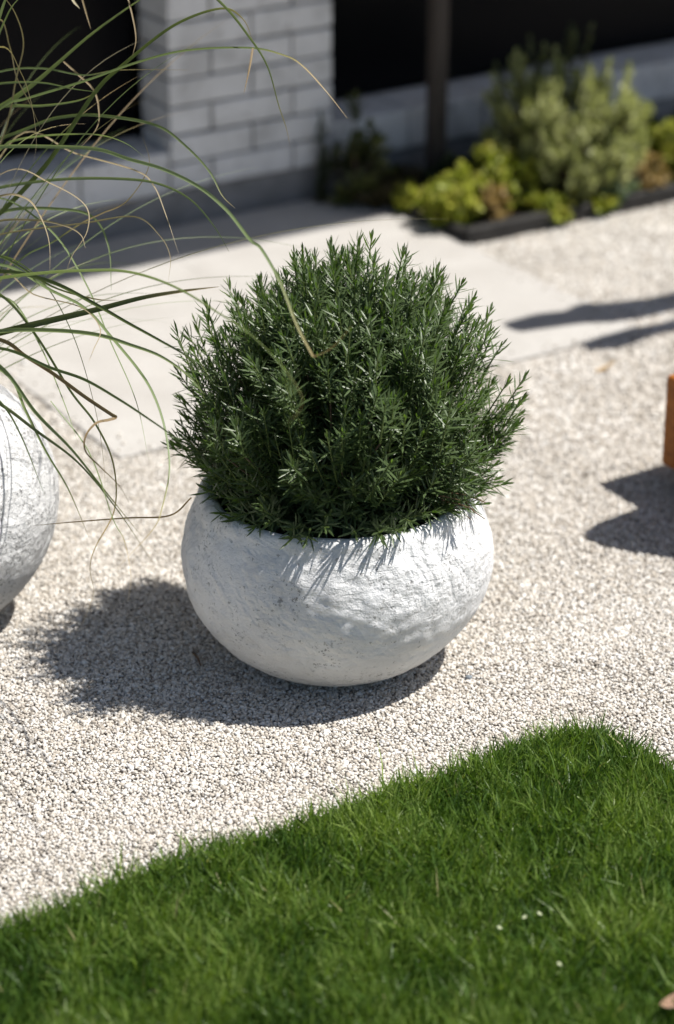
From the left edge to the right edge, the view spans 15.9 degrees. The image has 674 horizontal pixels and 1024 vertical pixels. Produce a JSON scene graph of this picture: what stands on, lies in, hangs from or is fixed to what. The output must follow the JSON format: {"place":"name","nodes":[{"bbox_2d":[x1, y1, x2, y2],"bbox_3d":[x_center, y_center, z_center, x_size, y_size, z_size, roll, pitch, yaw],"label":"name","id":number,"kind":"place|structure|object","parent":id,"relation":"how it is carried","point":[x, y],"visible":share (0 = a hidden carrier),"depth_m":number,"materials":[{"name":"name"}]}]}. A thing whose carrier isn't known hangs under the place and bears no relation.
{"place":"outdoors","nodes":[
{"label":"outdoors","id":0,"kind":"place"},
{"bbox_2d":[0,194,639,459],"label":"path","id":1,"kind":"structure","parent":0,"point":[534,317],"depth_m":5.08,"materials":[{"name":"beige concrete"}]},
{"bbox_2d":[313,110,330,203],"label":"shade plant","id":2,"kind":"object","parent":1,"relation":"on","point":[321,191],"visible":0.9,"depth_m":5.63,"materials":[{"name":"green plant"}]},
{"bbox_2d":[0,703,673,1023],"bbox_3d":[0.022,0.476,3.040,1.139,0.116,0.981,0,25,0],"label":"lawn grass","id":3,"kind":"structure","parent":0,"point":[606,819],"depth_m":3.04,"materials":[{"name":"green plant"}]},
{"bbox_2d":[660,993,673,1007],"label":"fallen leaf","id":4,"kind":"object","parent":3,"relation":"on","point":[668,1002],"visible":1,"depth_m":2.86,"materials":[{"name":"beige plant"}]},
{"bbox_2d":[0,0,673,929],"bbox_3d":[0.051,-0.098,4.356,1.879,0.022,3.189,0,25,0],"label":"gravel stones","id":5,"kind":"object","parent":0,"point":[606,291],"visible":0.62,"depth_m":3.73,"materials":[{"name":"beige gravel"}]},
{"bbox_2d":[0,384,58,609],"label":"globe planter","id":6,"kind":"object","parent":5,"relation":"on","point":[26,506],"visible":0.94,"depth_m":3.63,"materials":[{"name":"concrete"}]},
{"bbox_2d":[0,0,394,620],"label":"ornamental grass","id":7,"kind":"object","parent":6,"relation":"in","point":[27,326],"depth_m":3.50,"materials":[{"name":"green plant"}]},
{"bbox_2d":[192,651,200,665],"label":"twig","id":8,"kind":"object","parent":5,"relation":"on","point":[195,655],"visible":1,"depth_m":3.67,"materials":[{"name":"wood"}]},
{"bbox_2d":[0,0,673,260],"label":"house","id":9,"kind":"structure","parent":5,"relation":"on","point":[224,123],"depth_m":5.52,"materials":[{"name":"paint"}]},
{"bbox_2d":[0,0,135,157],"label":"window","id":10,"kind":"structure","parent":9,"relation":"in","point":[44,24],"depth_m":5.41,"materials":[{"name":"black glass"}]},
{"bbox_2d":[325,0,673,99],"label":"window","id":11,"kind":"structure","parent":9,"relation":"in","point":[378,45],"depth_m":5.99,"materials":[{"name":"black glass"}]},
{"bbox_2d":[181,469,493,686],"bbox_3d":[0.001,0.085,3.648,0.469,0.287,0.469,0,25,0],"label":"bowl planter","id":12,"kind":"object","parent":5,"relation":"on","point":[334,611],"visible":0.73,"depth_m":3.46,"materials":[{"name":"concrete"}]},
{"bbox_2d":[160,228,531,550],"bbox_3d":[0.015,-0.185,3.536,0.548,0.466,0.510,0,25,0],"label":"rosemary shrub","id":13,"kind":"object","parent":12,"relation":"in","point":[374,437],"visible":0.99,"depth_m":3.42,"materials":[{"name":"green plant"}]},
{"bbox_2d":[388,183,673,244],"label":"bed edging","id":14,"kind":"object","parent":5,"relation":"on","point":[510,227],"visible":0.41,"depth_m":5.49,"materials":[{"name":"grey metal"}]},
{"bbox_2d":[595,360,614,371],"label":"fallen leaf","id":15,"kind":"object","parent":5,"relation":"on","point":[604,367],"visible":1,"depth_m":4.72,"materials":[{"name":"beige plant"}]},
{"bbox_2d":[662,374,673,468],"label":"timber bench","id":16,"kind":"object","parent":5,"relation":"on","point":[668,452],"visible":1,"depth_m":4.19,"materials":[{"name":"brown wood"}]},
{"bbox_2d":[390,154,673,226],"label":"bed soil","id":17,"kind":"structure","parent":0,"point":[517,211],"depth_m":5.55,"materials":[{"name":"brown soil"}]},
{"bbox_2d":[325,90,399,206],"bbox_3d":[0.059,-0.844,5.609,0.189,0.260,0.206,0,25,0],"label":"shade plant","id":18,"kind":"object","parent":17,"relation":"on","point":[361,149],"visible":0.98,"depth_m":5.60,"materials":[{"name":"green plant"}]},
{"bbox_2d":[349,162,421,210],"bbox_3d":[0.117,-0.764,5.651,0.172,0.095,0.170,-8,27,-16],"label":"shade plant","id":19,"kind":"object","parent":17,"relation":"on","point":[378,199],"visible":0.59,"depth_m":5.61,"materials":[{"name":"green plant"}]},
{"bbox_2d":[391,179,423,213],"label":"ground cover plant","id":20,"kind":"object","parent":17,"relation":"on","point":[405,197],"visible":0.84,"depth_m":5.57,"materials":[{"name":"green plant"}]},
{"bbox_2d":[425,0,448,178],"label":"timber post","id":21,"kind":"object","parent":17,"relation":"on","point":[437,74],"depth_m":5.65,"materials":[{"name":"brown wood"}]},
{"bbox_2d":[416,159,487,227],"bbox_3d":[0.265,-0.722,5.490,0.182,0.149,0.182,0,25,0],"label":"ground cover plant","id":22,"kind":"object","parent":17,"relation":"on","point":[451,196],"visible":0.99,"depth_m":5.45,"materials":[{"name":"green plant"}]},
{"bbox_2d":[420,151,486,188],"bbox_3d":[0.305,-0.792,5.697,0.219,0.126,0.135,0,25,0],"label":"shade plant","id":23,"kind":"object","parent":17,"relation":"on","point":[450,161],"visible":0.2,"depth_m":5.68,"materials":[{"name":"green plant"}]},
{"bbox_2d":[475,181,515,221],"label":"ground cover plant","id":24,"kind":"object","parent":17,"relation":"on","point":[495,205],"visible":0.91,"depth_m":5.47,"materials":[{"name":"brown plant"}]},
{"bbox_2d":[471,141,545,209],"bbox_3d":[0.382,-0.767,5.569,0.193,0.155,0.193,22,33,38],"label":"ground cover plant","id":25,"kind":"object","parent":17,"relation":"on","point":[522,184],"visible":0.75,"depth_m":5.55,"materials":[{"name":"green plant"}]},
{"bbox_2d":[494,22,593,122],"bbox_3d":[0.498,-0.963,5.805,0.255,0.434,0.112,0,25,0],"label":"dark bush","id":26,"kind":"object","parent":17,"relation":"on","point":[567,53],"visible":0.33,"depth_m":5.74,"materials":[{"name":"green plant"}]},
{"bbox_2d":[525,189,577,226],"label":"ground cover plant","id":27,"kind":"object","parent":17,"relation":"on","point":[549,201],"visible":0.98,"depth_m":5.51,"materials":[{"name":"green plant"}]},
{"bbox_2d":[480,42,656,202],"bbox_3d":[0.532,-0.895,5.641,0.412,0.350,0.372,7,26,15],"label":"grey green bush","id":28,"kind":"object","parent":17,"relation":"on","point":[567,149],"visible":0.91,"depth_m":5.58,"materials":[{"name":"green plant"}]},
{"bbox_2d":[569,184,621,215],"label":"ground cover plant","id":29,"kind":"object","parent":17,"relation":"on","point":[603,203],"visible":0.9,"depth_m":5.56,"materials":[{"name":"green plant"}]},
{"bbox_2d":[597,163,640,209],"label":"ground cover plant","id":30,"kind":"object","parent":17,"relation":"on","point":[623,190],"visible":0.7,"depth_m":5.58,"materials":[{"name":"green plant"}]},
{"bbox_2d":[614,111,673,141],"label":"ground cover plant","id":31,"kind":"object","parent":17,"relation":"on","point":[649,123],"visible":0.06,"depth_m":5.90,"materials":[{"name":"green plant"}]},
{"bbox_2d":[630,151,672,190],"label":"ground cover plant","id":32,"kind":"object","parent":17,"relation":"on","point":[644,176],"visible":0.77,"depth_m":5.65,"materials":[{"name":"brown plant"}]},
{"bbox_2d":[643,127,661,175],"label":"ground cover plant","id":33,"kind":"object","parent":17,"relation":"on","point":[649,149],"visible":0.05,"depth_m":5.75,"materials":[{"name":"green plant"}]},
{"bbox_2d":[648,118,673,182],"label":"ground cover plant","id":34,"kind":"object","parent":17,"relation":"on","point":[663,144],"visible":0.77,"depth_m":5.73,"materials":[{"name":"green plant"}]}
]}

